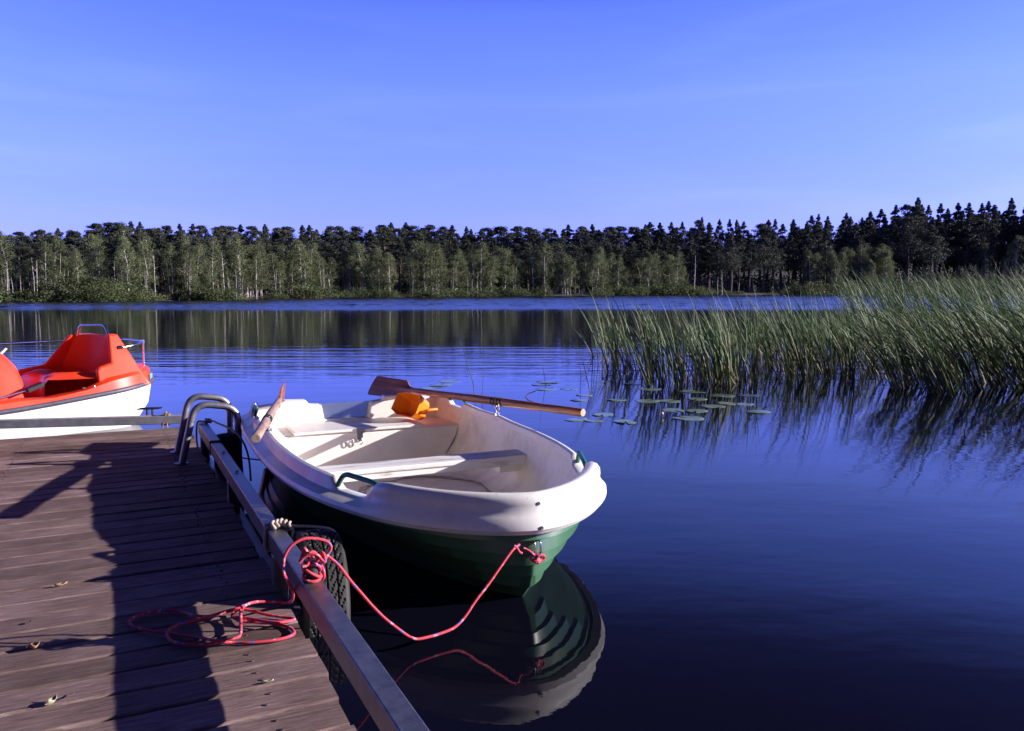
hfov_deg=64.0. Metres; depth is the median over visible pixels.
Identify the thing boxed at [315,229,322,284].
pine tree
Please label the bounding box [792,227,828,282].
pine tree
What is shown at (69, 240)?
pine tree
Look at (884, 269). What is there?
birch tree
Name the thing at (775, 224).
pine tree
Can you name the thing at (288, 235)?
pine tree
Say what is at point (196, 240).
pine tree
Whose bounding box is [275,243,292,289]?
pine tree
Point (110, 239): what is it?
pine tree
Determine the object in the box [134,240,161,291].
birch tree
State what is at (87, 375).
pedal boat
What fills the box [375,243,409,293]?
pine tree
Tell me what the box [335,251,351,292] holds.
birch tree
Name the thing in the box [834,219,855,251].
pine tree
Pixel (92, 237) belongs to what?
birch tree
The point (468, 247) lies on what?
pine tree
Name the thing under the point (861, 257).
birch tree
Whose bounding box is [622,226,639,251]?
pine tree
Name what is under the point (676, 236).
pine tree
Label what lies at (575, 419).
lily pad
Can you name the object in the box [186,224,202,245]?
pine tree
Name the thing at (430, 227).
pine tree
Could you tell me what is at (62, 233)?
pine tree
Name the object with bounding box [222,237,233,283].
birch tree
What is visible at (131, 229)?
pine tree
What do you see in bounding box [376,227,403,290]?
pine tree
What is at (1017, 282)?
willow bush
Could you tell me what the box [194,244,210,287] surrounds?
birch tree
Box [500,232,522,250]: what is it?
pine tree
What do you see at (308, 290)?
willow bush
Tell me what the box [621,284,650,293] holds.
willow bush
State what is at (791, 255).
pine tree
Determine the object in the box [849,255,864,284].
birch tree
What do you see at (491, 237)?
pine tree
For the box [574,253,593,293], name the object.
birch tree
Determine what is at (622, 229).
pine tree
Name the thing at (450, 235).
pine tree
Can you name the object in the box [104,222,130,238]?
pine tree
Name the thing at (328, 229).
pine tree
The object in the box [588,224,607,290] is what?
pine tree
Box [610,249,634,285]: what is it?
pine tree
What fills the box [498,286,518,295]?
willow bush
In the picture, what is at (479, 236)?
pine tree
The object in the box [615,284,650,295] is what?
willow bush
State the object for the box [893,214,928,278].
pine tree
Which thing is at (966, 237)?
pine tree
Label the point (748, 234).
pine tree
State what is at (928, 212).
pine tree
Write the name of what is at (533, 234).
pine tree
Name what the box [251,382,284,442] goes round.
oar
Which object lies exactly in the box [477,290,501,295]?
willow bush
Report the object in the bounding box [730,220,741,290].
pine tree
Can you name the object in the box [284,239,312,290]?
birch tree
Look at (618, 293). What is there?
willow bush
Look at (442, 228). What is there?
pine tree
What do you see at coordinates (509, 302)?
ruffled water
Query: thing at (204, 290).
willow bush
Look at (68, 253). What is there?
pine tree
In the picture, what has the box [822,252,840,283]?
birch tree
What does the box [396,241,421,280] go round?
pine tree
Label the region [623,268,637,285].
birch tree
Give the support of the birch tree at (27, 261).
on the shore ground
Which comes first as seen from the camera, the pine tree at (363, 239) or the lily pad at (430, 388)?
the lily pad at (430, 388)
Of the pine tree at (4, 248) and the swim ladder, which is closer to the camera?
the swim ladder
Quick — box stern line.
[219,440,259,460]
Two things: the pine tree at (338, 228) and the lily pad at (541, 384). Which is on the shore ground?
the pine tree at (338, 228)
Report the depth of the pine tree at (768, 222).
165.02 m
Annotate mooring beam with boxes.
[0,414,181,428]
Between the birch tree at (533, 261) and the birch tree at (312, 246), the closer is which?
the birch tree at (312, 246)
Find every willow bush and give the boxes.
[0,284,26,302]
[0,288,32,301]
[1,291,36,301]
[10,293,55,301]
[15,270,149,301]
[27,285,71,298]
[49,274,148,301]
[59,287,100,301]
[120,285,169,300]
[161,288,194,299]
[174,284,230,299]
[177,285,205,299]
[178,293,197,299]
[179,288,236,300]
[187,286,254,300]
[263,287,292,298]
[283,285,332,298]
[284,284,333,297]
[319,285,344,297]
[338,290,357,297]
[347,287,371,297]
[353,289,377,296]
[359,283,391,296]
[382,290,401,296]
[405,287,437,296]
[414,288,445,296]
[418,284,455,296]
[441,287,468,295]
[442,284,480,296]
[456,285,489,296]
[471,283,504,295]
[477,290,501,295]
[482,284,499,295]
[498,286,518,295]
[499,284,536,295]
[521,291,540,295]
[530,285,555,295]
[588,287,614,295]
[600,284,637,295]
[609,286,632,295]
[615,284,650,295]
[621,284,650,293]
[637,287,654,294]
[647,280,681,294]
[647,281,696,294]
[666,282,703,294]
[667,283,695,294]
[687,285,718,294]
[719,290,733,294]
[776,280,839,294]
[778,289,795,294]
[793,281,822,294]
[793,284,817,294]
[816,280,870,294]
[817,281,845,294]
[892,277,945,293]
[928,278,992,290]
[929,277,961,292]
[941,276,977,293]
[1005,276,1023,292]
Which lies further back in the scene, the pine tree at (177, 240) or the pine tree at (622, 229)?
the pine tree at (622, 229)
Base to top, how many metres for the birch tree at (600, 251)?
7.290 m
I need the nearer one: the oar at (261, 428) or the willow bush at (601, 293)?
the oar at (261, 428)
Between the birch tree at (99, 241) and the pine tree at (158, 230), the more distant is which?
the pine tree at (158, 230)
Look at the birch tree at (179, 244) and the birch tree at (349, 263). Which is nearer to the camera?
the birch tree at (179, 244)
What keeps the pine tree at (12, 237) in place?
on the shore ground
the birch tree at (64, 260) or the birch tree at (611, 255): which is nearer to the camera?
the birch tree at (64, 260)
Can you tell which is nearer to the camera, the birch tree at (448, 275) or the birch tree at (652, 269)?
the birch tree at (448, 275)
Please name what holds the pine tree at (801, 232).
on the shore ground
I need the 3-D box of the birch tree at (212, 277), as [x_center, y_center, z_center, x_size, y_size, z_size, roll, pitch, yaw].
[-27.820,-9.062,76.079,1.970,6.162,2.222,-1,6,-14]
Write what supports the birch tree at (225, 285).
on the shore ground
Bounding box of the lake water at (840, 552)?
[0,308,1023,730]
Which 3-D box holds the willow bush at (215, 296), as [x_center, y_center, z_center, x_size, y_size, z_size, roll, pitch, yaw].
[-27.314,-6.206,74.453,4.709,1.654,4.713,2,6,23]
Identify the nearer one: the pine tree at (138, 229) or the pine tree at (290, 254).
the pine tree at (138, 229)
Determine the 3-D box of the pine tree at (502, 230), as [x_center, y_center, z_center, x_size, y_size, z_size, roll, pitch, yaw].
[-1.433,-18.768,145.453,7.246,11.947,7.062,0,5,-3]
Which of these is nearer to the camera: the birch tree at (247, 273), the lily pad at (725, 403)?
the lily pad at (725, 403)
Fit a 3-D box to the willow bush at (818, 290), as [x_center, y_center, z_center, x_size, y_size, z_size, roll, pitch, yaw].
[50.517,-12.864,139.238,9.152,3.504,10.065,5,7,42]
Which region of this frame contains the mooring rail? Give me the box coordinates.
[198,422,429,730]
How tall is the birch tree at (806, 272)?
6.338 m
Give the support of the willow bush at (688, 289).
on the shore ground
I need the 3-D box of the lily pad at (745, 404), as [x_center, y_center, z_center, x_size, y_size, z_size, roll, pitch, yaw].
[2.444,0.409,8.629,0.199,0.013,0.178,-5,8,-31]
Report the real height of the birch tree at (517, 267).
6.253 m
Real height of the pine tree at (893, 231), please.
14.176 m
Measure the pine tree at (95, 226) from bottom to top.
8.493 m
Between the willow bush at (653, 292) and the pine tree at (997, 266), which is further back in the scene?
the pine tree at (997, 266)
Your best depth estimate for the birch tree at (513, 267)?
113.01 m
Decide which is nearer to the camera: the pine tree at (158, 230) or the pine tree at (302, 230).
the pine tree at (158, 230)
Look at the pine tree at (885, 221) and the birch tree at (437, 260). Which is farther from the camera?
the pine tree at (885, 221)
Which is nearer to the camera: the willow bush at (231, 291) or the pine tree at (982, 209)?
the willow bush at (231, 291)
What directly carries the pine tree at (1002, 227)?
on the shore ground
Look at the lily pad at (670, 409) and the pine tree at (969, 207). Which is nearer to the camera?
the lily pad at (670, 409)
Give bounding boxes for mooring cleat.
[137,407,161,414]
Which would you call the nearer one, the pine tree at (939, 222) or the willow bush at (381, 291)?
the willow bush at (381, 291)
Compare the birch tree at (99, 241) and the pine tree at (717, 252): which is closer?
the birch tree at (99, 241)
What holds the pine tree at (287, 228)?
on the shore ground
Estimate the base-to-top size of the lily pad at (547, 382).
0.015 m
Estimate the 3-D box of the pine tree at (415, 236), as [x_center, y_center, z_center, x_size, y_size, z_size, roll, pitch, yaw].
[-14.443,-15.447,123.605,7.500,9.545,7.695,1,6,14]
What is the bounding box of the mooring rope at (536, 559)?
[128,537,545,645]
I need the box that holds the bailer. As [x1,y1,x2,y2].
[391,392,437,419]
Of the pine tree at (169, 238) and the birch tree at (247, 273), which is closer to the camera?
the birch tree at (247, 273)
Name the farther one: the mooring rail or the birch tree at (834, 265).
the birch tree at (834, 265)
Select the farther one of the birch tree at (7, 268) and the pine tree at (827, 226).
the pine tree at (827, 226)
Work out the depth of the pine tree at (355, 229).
123.94 m
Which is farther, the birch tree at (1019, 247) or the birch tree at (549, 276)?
the birch tree at (1019, 247)
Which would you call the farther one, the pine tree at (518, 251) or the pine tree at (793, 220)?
the pine tree at (793, 220)
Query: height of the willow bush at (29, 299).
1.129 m
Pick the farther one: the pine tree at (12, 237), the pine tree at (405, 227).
the pine tree at (405, 227)
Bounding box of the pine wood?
[0,219,1023,294]
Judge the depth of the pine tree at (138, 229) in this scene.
91.72 m
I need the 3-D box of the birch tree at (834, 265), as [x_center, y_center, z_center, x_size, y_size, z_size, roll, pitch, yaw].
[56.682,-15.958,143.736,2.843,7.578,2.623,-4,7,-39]
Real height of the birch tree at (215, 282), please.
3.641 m
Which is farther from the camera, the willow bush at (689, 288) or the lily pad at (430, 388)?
the willow bush at (689, 288)
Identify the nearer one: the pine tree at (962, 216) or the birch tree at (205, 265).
the birch tree at (205, 265)
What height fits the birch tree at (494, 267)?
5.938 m
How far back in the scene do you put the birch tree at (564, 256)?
114.81 m
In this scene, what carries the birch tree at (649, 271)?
on the shore ground
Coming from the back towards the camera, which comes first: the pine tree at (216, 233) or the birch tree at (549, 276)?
the birch tree at (549, 276)
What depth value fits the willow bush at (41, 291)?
67.11 m
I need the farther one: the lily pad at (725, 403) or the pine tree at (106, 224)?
the pine tree at (106, 224)
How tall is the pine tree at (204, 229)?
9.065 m
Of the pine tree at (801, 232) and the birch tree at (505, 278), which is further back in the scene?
the pine tree at (801, 232)
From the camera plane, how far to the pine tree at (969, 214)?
172.75 m
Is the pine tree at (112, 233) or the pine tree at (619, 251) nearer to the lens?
the pine tree at (112, 233)
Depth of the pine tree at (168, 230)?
103.30 m
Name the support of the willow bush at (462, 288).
on the shore ground
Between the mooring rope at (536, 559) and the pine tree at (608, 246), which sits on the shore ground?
the pine tree at (608, 246)
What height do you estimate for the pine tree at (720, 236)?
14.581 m
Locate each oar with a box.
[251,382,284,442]
[368,376,585,416]
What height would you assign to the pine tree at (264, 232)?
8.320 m
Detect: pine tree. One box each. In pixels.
[0,234,21,266]
[1,242,24,274]
[3,231,31,243]
[3,241,32,291]
[16,235,34,245]
[18,246,36,281]
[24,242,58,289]
[29,233,47,269]
[30,229,56,244]
[40,235,65,278]
[52,245,82,274]
[54,228,61,239]
[54,236,81,257]
[59,244,87,276]
[60,229,76,242]
[65,231,82,246]
[71,238,87,282]
[72,234,86,269]
[79,247,111,282]
[83,223,106,252]
[84,230,97,244]
[87,230,108,246]
[100,225,132,263]
[101,236,113,280]
[102,222,111,235]
[103,226,132,246]
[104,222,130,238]
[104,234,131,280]
[108,234,158,274]
[128,221,135,232]
[131,226,140,242]
[132,239,163,268]
[133,222,143,237]
[141,228,163,288]
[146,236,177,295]
[150,225,176,291]
[155,227,162,293]
[157,234,177,293]
[157,236,198,290]
[162,225,172,290]
[165,231,193,280]
[174,223,190,243]
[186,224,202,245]
[187,237,213,270]
[190,225,213,244]
[195,241,220,289]
[197,230,205,244]
[204,226,228,288]
[210,228,225,287]
[212,225,229,245]
[215,235,236,288]
[223,231,246,275]
[226,226,241,287]
[232,224,250,242]
[242,226,261,245]
[242,230,275,293]
[262,224,271,241]
[262,229,277,292]
[267,245,285,286]
[268,231,284,288]
[270,227,291,244]
[272,230,300,289]
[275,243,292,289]
[280,226,297,244]
[280,247,314,280]
[292,225,306,245]
[297,231,329,287]
[303,225,317,243]
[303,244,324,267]
[314,232,338,290]
[314,242,342,290]
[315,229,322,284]
[322,225,334,287]
[325,225,350,290]
[326,230,355,290]
[327,241,359,289]
[335,242,363,290]
[341,226,365,276]
[346,232,370,259]
[349,243,376,291]
[360,232,378,288]
[362,230,387,289]
[365,228,405,291]
[366,245,384,282]
[375,225,388,282]
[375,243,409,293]
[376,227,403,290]
[383,228,411,288]
[385,238,409,293]
[388,222,395,289]
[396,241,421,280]
[399,225,420,240]
[401,222,410,291]
[404,231,429,290]
[414,229,431,284]
[420,224,439,240]
[426,229,456,262]
[437,226,448,286]
[440,225,461,280]
[440,231,464,260]
[447,243,469,288]
[452,234,474,286]
[453,234,470,261]
[456,243,482,286]
[461,226,471,240]
[471,229,495,254]
[480,230,503,279]
[481,227,501,282]
[486,241,498,288]
[492,227,504,288]
[496,226,510,247]
[496,246,521,277]
[500,226,534,253]
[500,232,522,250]
[508,243,529,287]
[509,230,527,278]
[516,231,546,288]
[517,242,537,291]
[523,227,541,245]
[527,229,542,248]
[532,231,558,258]
[541,244,574,293]
[543,228,554,241]
[546,230,564,290]
[548,237,583,292]
[560,224,573,288]
[560,229,573,290]
[565,245,592,292]
[569,229,604,291]
[570,226,593,246]
[570,231,590,273]
[572,242,590,292]
[584,231,613,290]
[584,245,601,290]
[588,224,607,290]
[595,226,626,286]
[601,244,619,283]
[602,234,626,290]
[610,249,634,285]
[611,226,633,255]
[611,231,631,264]
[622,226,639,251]
[622,242,639,286]
[625,228,659,257]
[626,227,649,286]
[626,239,656,276]
[647,222,655,285]
[647,238,672,281]
[649,230,663,250]
[650,222,673,278]
[652,230,675,284]
[658,241,681,286]
[666,227,692,288]
[667,222,679,278]
[678,222,687,279]
[680,227,712,284]
[681,233,700,286]
[684,230,714,288]
[688,220,705,285]
[692,222,712,286]
[696,222,724,288]
[698,233,722,287]
[702,239,728,289]
[713,219,728,289]
[717,232,742,290]
[719,232,741,291]
[721,219,736,282]
[725,221,755,290]
[725,226,749,291]
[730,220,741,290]
[738,233,759,292]
[740,233,757,291]
[746,237,784,292]
[747,223,776,289]
[750,227,784,290]
[758,219,777,285]
[759,234,787,291]
[761,225,771,290]
[771,219,781,271]
[771,224,799,291]
[779,226,800,284]
[779,234,802,288]
[781,222,803,288]
[783,219,798,278]
[787,229,815,286]
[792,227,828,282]
[793,221,815,281]
[802,215,817,244]
[810,224,837,261]
[812,214,824,275]
[813,229,836,282]
[821,221,841,282]
[822,216,835,273]
[827,232,844,265]
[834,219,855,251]
[835,213,848,244]
[837,223,875,286]
[839,216,859,283]
[852,226,873,279]
[857,219,877,284]
[865,216,876,269]
[866,211,877,240]
[866,227,903,272]
[870,215,888,261]
[872,217,914,286]
[873,209,887,267]
[874,221,913,286]
[886,216,930,280]
[889,205,904,281]
[890,204,910,227]
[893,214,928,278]
[894,212,919,280]
[899,197,930,290]
[910,206,930,279]
[912,217,949,282]
[913,205,946,283]
[921,216,956,282]
[930,208,961,281]
[935,203,949,280]
[940,213,957,278]
[945,211,978,286]
[946,219,979,280]
[947,219,983,281]
[951,202,964,282]
[958,210,987,277]
[964,202,979,275]
[964,213,999,278]
[971,205,1014,277]
[974,203,986,279]
[974,213,985,280]
[981,212,1011,281]
[982,201,991,273]
[985,205,1023,280]
[987,211,1000,280]
[992,217,1014,283]
[994,213,1009,277]
[999,217,1023,280]
[1007,197,1019,243]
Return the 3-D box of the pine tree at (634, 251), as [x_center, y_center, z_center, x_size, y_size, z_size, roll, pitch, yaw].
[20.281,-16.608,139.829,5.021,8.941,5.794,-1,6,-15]
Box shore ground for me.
[0,245,1023,301]
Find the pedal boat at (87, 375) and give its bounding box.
[0,324,154,438]
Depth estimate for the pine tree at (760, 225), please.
160.51 m
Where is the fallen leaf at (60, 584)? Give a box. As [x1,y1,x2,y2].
[54,582,66,585]
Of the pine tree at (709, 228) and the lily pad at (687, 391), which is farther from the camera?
the pine tree at (709, 228)
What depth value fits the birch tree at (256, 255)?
81.71 m
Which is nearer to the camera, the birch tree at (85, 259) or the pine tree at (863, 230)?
the birch tree at (85, 259)
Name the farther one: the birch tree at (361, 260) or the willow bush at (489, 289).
the willow bush at (489, 289)
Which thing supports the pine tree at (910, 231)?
on the shore ground
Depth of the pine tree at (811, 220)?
166.84 m
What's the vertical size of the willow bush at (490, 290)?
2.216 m
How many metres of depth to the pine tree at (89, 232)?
93.08 m
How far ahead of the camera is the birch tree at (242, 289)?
79.86 m
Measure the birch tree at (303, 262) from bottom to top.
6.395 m
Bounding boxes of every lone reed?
[458,342,475,404]
[576,345,590,393]
[705,352,710,402]
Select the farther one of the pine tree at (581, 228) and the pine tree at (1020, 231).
the pine tree at (1020, 231)
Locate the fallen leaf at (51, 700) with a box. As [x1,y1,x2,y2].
[45,694,56,704]
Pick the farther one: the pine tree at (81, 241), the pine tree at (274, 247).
the pine tree at (274, 247)
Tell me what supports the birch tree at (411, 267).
on the shore ground
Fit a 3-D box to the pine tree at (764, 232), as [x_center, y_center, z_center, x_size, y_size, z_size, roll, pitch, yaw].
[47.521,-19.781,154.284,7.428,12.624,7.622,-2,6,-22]
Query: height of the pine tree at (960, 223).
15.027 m
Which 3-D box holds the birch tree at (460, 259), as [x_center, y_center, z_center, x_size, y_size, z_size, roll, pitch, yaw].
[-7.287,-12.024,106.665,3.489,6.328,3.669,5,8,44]
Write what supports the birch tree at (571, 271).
on the shore ground
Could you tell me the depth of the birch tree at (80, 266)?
72.12 m
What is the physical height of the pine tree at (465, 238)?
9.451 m
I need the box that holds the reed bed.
[573,262,1023,398]
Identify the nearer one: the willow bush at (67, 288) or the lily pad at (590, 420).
the lily pad at (590, 420)
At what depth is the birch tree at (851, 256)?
146.61 m
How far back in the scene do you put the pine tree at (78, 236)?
85.84 m
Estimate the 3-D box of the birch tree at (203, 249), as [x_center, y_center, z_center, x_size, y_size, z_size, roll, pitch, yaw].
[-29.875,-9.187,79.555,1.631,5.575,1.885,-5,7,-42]
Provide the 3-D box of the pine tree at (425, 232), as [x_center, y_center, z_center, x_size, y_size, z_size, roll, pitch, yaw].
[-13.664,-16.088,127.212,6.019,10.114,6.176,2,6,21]
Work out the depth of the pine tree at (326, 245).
105.96 m
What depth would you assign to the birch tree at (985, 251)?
160.37 m
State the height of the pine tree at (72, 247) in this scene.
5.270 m
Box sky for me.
[0,0,1023,249]
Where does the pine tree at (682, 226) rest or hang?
on the shore ground
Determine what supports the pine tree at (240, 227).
on the shore ground
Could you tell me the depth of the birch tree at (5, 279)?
66.78 m
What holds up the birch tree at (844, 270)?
on the shore ground
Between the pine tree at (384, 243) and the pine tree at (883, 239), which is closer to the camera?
the pine tree at (384, 243)
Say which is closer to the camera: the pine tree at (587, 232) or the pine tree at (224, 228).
the pine tree at (224, 228)
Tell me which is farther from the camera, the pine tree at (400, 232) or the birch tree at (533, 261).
the pine tree at (400, 232)
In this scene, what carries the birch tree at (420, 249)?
on the shore ground
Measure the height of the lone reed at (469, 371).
0.716 m
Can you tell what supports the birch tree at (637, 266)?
on the shore ground
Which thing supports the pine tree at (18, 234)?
on the shore ground
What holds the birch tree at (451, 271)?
on the shore ground
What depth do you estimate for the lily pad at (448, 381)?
10.72 m
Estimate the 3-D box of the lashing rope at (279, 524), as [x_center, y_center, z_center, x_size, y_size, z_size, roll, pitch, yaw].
[-0.819,0.709,3.202,0.310,0.226,0.088,0,5,0]
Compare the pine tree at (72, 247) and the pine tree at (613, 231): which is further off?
the pine tree at (613, 231)
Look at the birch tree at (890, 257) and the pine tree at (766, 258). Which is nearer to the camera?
the birch tree at (890, 257)
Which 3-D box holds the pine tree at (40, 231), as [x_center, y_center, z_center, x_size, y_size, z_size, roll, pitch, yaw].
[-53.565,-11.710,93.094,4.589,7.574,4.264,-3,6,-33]
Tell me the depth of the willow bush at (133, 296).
67.30 m
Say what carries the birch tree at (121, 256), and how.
on the shore ground
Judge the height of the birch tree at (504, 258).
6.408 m
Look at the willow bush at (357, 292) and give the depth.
95.67 m
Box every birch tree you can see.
[0,231,22,289]
[0,257,5,288]
[0,267,13,290]
[3,265,16,291]
[8,254,24,290]
[17,260,35,290]
[22,260,35,291]
[32,240,59,290]
[40,234,67,287]
[46,244,63,280]
[53,256,73,287]
[67,258,86,283]
[67,260,76,284]
[68,249,88,288]
[83,231,110,277]
[83,233,113,285]
[83,253,96,287]
[94,252,107,285]
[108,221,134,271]
[110,235,131,288]
[110,235,145,284]
[115,260,127,290]
[126,247,142,289]
[129,249,147,288]
[133,252,148,288]
[134,231,160,291]
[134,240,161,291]
[149,266,159,293]
[158,252,171,292]
[161,243,181,297]
[166,267,179,294]
[173,239,191,291]
[175,265,182,292]
[176,250,192,288]
[178,233,198,287]
[185,255,199,299]
[187,267,200,287]
[188,243,207,286]
[189,263,204,285]
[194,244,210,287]
[197,242,210,288]
[202,235,223,287]
[206,262,219,288]
[209,244,233,290]
[216,257,230,288]
[218,262,230,288]
[221,267,233,291]
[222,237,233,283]
[225,244,236,287]
[227,232,254,297]
[232,244,260,297]
[233,245,259,297]
[235,269,245,294]
[243,244,267,296]
[247,251,268,298]
[250,258,273,297]
[253,237,271,297]
[263,250,287,292]
[271,260,286,290]
[272,243,299,292]
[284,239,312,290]
[285,252,302,292]
[294,244,311,283]
[294,252,317,287]
[305,242,322,285]
[310,255,328,291]
[319,258,332,286]
[322,258,337,291]
[328,262,341,292]
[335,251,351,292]
[340,242,363,291]
[340,251,359,290]
[347,242,377,288]
[358,262,373,287]
[366,261,379,296]
[367,246,387,295]
[378,252,397,296]
[383,254,398,291]
[400,257,419,290]
[404,260,421,294]
[406,243,421,289]
[411,241,437,290]
[412,241,438,290]
[419,253,439,288]
[420,244,450,289]
[430,251,448,290]
[433,249,445,287]
[443,249,469,288]
[445,262,458,288]
[446,260,464,294]
[458,258,469,287]
[460,252,478,283]
[463,271,471,290]
[466,248,487,291]
[470,242,496,288]
[475,253,490,288]
[484,255,503,291]
[492,248,511,288]
[494,247,519,288]
[497,254,520,288]
[498,251,513,286]
[507,255,519,288]
[510,253,522,286]
[515,260,526,289]
[523,244,541,288]
[532,242,556,292]
[534,247,551,285]
[536,251,554,289]
[540,256,553,290]
[551,261,561,293]
[552,263,570,294]
[553,253,571,291]
[554,257,572,294]
[563,255,572,294]
[564,260,579,294]
[572,258,588,293]
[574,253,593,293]
[575,269,586,293]
[582,256,601,293]
[587,246,607,289]
[587,251,607,282]
[591,259,606,289]
[596,264,610,290]
[603,252,616,285]
[609,257,628,287]
[612,262,623,286]
[622,269,633,287]
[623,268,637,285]
[631,258,649,286]
[635,262,646,286]
[639,257,651,287]
[641,254,659,289]
[647,258,659,286]
[648,254,665,286]
[659,254,678,284]
[664,261,675,286]
[667,258,685,287]
[669,250,686,282]
[679,266,688,284]
[799,249,821,286]
[800,259,813,285]
[806,250,827,284]
[808,257,825,284]
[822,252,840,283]
[824,260,838,285]
[827,254,842,288]
[834,253,849,287]
[836,247,853,286]
[838,256,850,287]
[845,248,860,286]
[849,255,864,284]
[850,242,869,285]
[858,246,873,283]
[864,259,876,288]
[866,247,882,282]
[867,261,876,287]
[868,243,887,285]
[874,247,896,285]
[876,253,893,283]
[879,246,893,278]
[879,251,894,284]
[976,242,994,280]
[999,244,1017,279]
[1005,235,1023,280]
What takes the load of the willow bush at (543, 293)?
on the shore ground
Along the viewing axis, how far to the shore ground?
160.58 m
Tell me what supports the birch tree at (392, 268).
on the shore ground
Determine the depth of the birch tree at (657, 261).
127.73 m
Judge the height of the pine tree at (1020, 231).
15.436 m
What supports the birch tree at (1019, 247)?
on the shore ground
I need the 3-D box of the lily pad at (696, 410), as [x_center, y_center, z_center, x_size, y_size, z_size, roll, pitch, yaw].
[1.836,0.452,8.169,0.232,0.015,0.258,3,5,19]
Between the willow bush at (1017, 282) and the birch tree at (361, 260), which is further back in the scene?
the willow bush at (1017, 282)
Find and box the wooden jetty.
[0,427,356,730]
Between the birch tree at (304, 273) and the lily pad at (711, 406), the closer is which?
the lily pad at (711, 406)
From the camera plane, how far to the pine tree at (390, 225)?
130.94 m
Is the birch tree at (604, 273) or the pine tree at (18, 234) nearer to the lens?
the pine tree at (18, 234)
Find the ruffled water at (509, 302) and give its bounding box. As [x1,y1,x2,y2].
[0,294,1023,308]
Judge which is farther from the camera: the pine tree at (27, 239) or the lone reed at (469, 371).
the pine tree at (27, 239)
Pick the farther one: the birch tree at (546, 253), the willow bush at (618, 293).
the willow bush at (618, 293)
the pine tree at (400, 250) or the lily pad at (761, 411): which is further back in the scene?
the pine tree at (400, 250)
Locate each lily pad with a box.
[420,387,441,389]
[428,383,450,385]
[437,379,459,382]
[531,384,552,385]
[535,387,556,390]
[537,381,560,383]
[560,387,578,390]
[565,417,586,421]
[570,399,587,400]
[584,419,601,421]
[591,412,613,416]
[611,419,636,423]
[623,383,642,384]
[634,399,659,402]
[637,387,660,390]
[659,399,680,402]
[661,408,683,411]
[670,416,703,420]
[679,390,704,392]
[684,409,707,412]
[687,398,706,399]
[700,404,725,407]
[709,394,734,396]
[716,401,735,404]
[736,394,759,396]
[736,403,753,405]
[745,410,770,412]
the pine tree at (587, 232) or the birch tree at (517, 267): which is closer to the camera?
the birch tree at (517, 267)
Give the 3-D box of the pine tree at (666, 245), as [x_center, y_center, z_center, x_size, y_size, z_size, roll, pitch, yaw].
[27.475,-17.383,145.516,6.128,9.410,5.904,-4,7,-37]
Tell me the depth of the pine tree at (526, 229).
146.54 m
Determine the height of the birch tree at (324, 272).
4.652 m
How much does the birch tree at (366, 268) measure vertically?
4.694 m
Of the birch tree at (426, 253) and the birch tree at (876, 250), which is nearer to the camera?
the birch tree at (426, 253)
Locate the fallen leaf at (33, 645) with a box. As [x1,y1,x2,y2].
[29,640,40,648]
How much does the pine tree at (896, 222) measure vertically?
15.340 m
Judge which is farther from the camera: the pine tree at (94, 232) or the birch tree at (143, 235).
the pine tree at (94, 232)
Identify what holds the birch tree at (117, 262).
on the shore ground
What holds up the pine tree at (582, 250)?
on the shore ground
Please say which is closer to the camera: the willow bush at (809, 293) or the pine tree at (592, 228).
the willow bush at (809, 293)
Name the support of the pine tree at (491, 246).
on the shore ground
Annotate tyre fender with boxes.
[214,432,242,482]
[289,529,350,637]
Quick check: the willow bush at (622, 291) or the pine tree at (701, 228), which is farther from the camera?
the pine tree at (701, 228)
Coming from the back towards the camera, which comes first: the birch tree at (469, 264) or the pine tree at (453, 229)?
the pine tree at (453, 229)
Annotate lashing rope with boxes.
[161,411,170,427]
[196,418,251,480]
[263,518,334,552]
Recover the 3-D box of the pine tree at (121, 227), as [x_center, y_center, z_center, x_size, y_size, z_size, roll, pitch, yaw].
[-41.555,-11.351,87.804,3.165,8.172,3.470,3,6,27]
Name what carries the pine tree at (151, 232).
on the shore ground
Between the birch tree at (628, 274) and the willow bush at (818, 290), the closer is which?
the birch tree at (628, 274)
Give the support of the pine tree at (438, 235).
on the shore ground
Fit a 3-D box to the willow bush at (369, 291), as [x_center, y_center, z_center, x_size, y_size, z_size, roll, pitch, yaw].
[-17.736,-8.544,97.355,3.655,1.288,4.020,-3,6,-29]
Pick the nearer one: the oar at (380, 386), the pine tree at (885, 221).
the oar at (380, 386)
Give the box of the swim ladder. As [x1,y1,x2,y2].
[170,393,241,464]
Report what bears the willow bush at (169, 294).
on the shore ground
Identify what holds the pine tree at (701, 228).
on the shore ground
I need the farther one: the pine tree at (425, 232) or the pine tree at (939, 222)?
the pine tree at (939, 222)
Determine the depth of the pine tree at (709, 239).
145.41 m
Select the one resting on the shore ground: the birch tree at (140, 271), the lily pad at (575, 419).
the birch tree at (140, 271)
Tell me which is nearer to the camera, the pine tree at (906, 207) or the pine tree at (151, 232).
the pine tree at (151, 232)
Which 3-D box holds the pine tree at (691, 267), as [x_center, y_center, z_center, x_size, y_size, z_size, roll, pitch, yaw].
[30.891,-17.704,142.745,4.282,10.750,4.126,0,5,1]
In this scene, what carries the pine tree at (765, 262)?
on the shore ground
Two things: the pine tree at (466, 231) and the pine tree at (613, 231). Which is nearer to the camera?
the pine tree at (466, 231)
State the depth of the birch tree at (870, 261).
144.69 m
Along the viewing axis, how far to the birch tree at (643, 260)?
131.13 m
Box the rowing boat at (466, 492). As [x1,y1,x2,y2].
[241,394,606,596]
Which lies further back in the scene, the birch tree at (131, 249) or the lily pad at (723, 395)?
the birch tree at (131, 249)
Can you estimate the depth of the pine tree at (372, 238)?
115.85 m
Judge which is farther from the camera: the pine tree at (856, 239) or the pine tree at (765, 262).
the pine tree at (856, 239)

